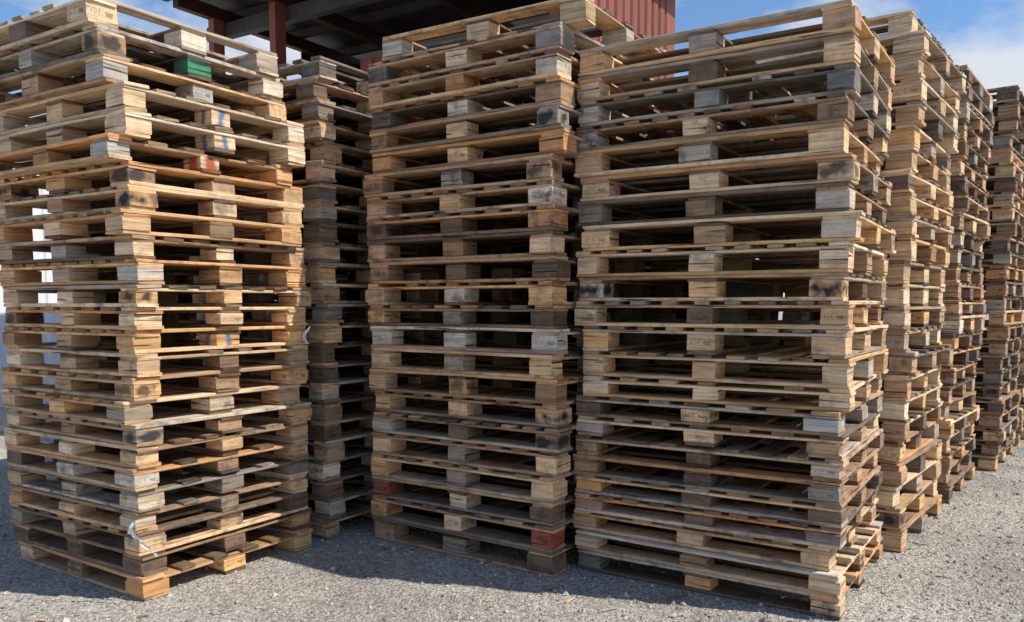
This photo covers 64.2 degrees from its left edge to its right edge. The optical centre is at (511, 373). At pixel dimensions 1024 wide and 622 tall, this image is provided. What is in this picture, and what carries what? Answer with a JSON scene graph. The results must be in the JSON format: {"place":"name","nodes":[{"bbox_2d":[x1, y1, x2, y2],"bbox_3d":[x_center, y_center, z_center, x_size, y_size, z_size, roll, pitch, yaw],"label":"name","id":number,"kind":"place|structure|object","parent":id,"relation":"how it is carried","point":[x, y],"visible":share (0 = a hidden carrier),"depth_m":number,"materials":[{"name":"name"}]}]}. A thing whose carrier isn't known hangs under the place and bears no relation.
{"place":"outdoors","nodes":[
{"label":"outdoors","id":0,"kind":"place"},
{"bbox_2d":[0,160,60,407],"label":"white warehouse","id":1,"kind":"structure","parent":0,"point":[49,358],"depth_m":12.23,"materials":[{"name":"paint"}]},
{"bbox_2d":[0,312,1023,621],"bbox_3d":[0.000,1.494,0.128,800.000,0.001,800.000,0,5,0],"label":"ground","id":2,"kind":"structure","parent":0,"point":[402,566],"depth_m":4.33,"materials":[{"name":"grey gravel"}]},
{"bbox_2d":[0,0,312,600],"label":"pallet stack","id":3,"kind":"object","parent":2,"relation":"on","point":[142,150],"visible":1,"depth_m":4.40,"materials":[{"name":"brown wood"}]},
{"bbox_2d":[128,522,158,555],"bbox_3d":[-1.811,0.816,4.018,0.150,0.174,0.037,0,5,0],"label":"plastic film scrap","id":4,"kind":"object","parent":3,"relation":"attached to","point":[133,534],"visible":1,"depth_m":4.02,"materials":[{"name":"white plastic"}]},
{"bbox_2d":[303,326,309,343],"bbox_3d":[-1.234,-0.230,4.894,0.055,0.109,0.031,2,5,26],"label":"plastic film scrap","id":5,"kind":"object","parent":3,"relation":"attached to","point":[305,332],"visible":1,"depth_m":4.89,"materials":[{"name":"white plastic"}]},
{"bbox_2d":[114,235,278,339],"bbox_3d":[-2.544,-0.317,6.762,1.208,2.470,1.195,3,6,33],"label":"pallet stack","id":6,"kind":"object","parent":2,"relation":"on","point":[193,316],"depth_m":6.06,"materials":[{"name":"brown wood"}]},
{"bbox_2d":[190,56,430,539],"bbox_3d":[-1.397,-0.507,5.874,1.323,3.001,1.210,3,6,32],"label":"pallet stack","id":7,"kind":"object","parent":2,"relation":"on","point":[327,109],"visible":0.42,"depth_m":5.28,"materials":[{"name":"brown wood"}]},
{"bbox_2d":[335,188,449,493],"bbox_3d":[-0.730,-0.540,7.083,1.324,2.861,1.223,3,6,33],"label":"pallet stack","id":8,"kind":"object","parent":2,"relation":"on","point":[347,312],"visible":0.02,"depth_m":6.87,"materials":[{"name":"brown wood"}]},
{"bbox_2d":[162,0,674,365],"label":"open metal shed","id":9,"kind":"structure","parent":2,"relation":"on","point":[352,33],"depth_m":10.35,"materials":[{"name":"red paint"}]},
{"bbox_2d":[22,473,999,621],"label":"wood splinters","id":10,"kind":"object","parent":2,"relation":"on","point":[566,601],"visible":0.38,"depth_m":4.32,"materials":[{"name":"brown wood"}]},
{"bbox_2d":[363,0,665,576],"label":"pallet stack","id":11,"kind":"object","parent":2,"relation":"on","point":[491,170],"visible":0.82,"depth_m":4.78,"materials":[{"name":"brown wood"}]},
{"bbox_2d":[489,157,699,452],"bbox_3d":[0.619,-0.379,6.260,1.369,2.681,1.222,3,6,34],"label":"pallet stack","id":12,"kind":"object","parent":2,"relation":"on","point":[681,313],"visible":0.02,"depth_m":5.99,"materials":[{"name":"brown wood"}]},
{"bbox_2d":[574,249,731,447],"bbox_3d":[1.359,-0.494,7.596,1.413,2.680,1.227,3,6,34],"label":"pallet stack","id":13,"kind":"object","parent":2,"relation":"on","point":[611,316],"depth_m":7.51,"materials":[{"name":"brown wood"}]},
{"bbox_2d":[572,0,895,619],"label":"pallet stack","id":14,"kind":"object","parent":2,"relation":"on","point":[699,503],"visible":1,"depth_m":4.24,"materials":[{"name":"brown wood"}]},
{"bbox_2d":[700,9,966,551],"bbox_3d":[2.191,-0.586,5.669,1.409,3.194,1.313,4,6,37],"label":"pallet stack","id":15,"kind":"object","parent":2,"relation":"on","point":[928,89],"visible":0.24,"depth_m":5.10,"materials":[{"name":"brown wood"}]},
{"bbox_2d":[782,64,994,502],"bbox_3d":[3.125,-0.691,6.848,1.369,3.202,1.268,4,6,38],"label":"pallet stack","id":16,"kind":"object","parent":2,"relation":"on","point":[963,328],"visible":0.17,"depth_m":6.35,"materials":[{"name":"brown wood"}]},
{"bbox_2d":[915,85,1023,470],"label":"pallet stack","id":17,"kind":"object","parent":2,"relation":"on","point":[997,400],"visible":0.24,"depth_m":7.31,"materials":[{"name":"brown wood"}]},
{"bbox_2d":[976,201,1023,445],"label":"pallet stack","id":18,"kind":"object","parent":2,"relation":"on","point":[1020,428],"visible":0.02,"depth_m":8.61,"materials":[{"name":"brown wood"}]},
{"bbox_2d":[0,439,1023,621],"bbox_3d":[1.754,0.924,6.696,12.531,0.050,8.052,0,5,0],"label":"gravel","id":19,"kind":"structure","parent":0,"point":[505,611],"depth_m":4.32,"materials":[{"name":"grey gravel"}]},
{"bbox_2d":[0,0,1023,300],"label":"sky","id":20,"kind":"structure","parent":0,"point":[987,36],"materials":[{"name":"blue"}]}
]}

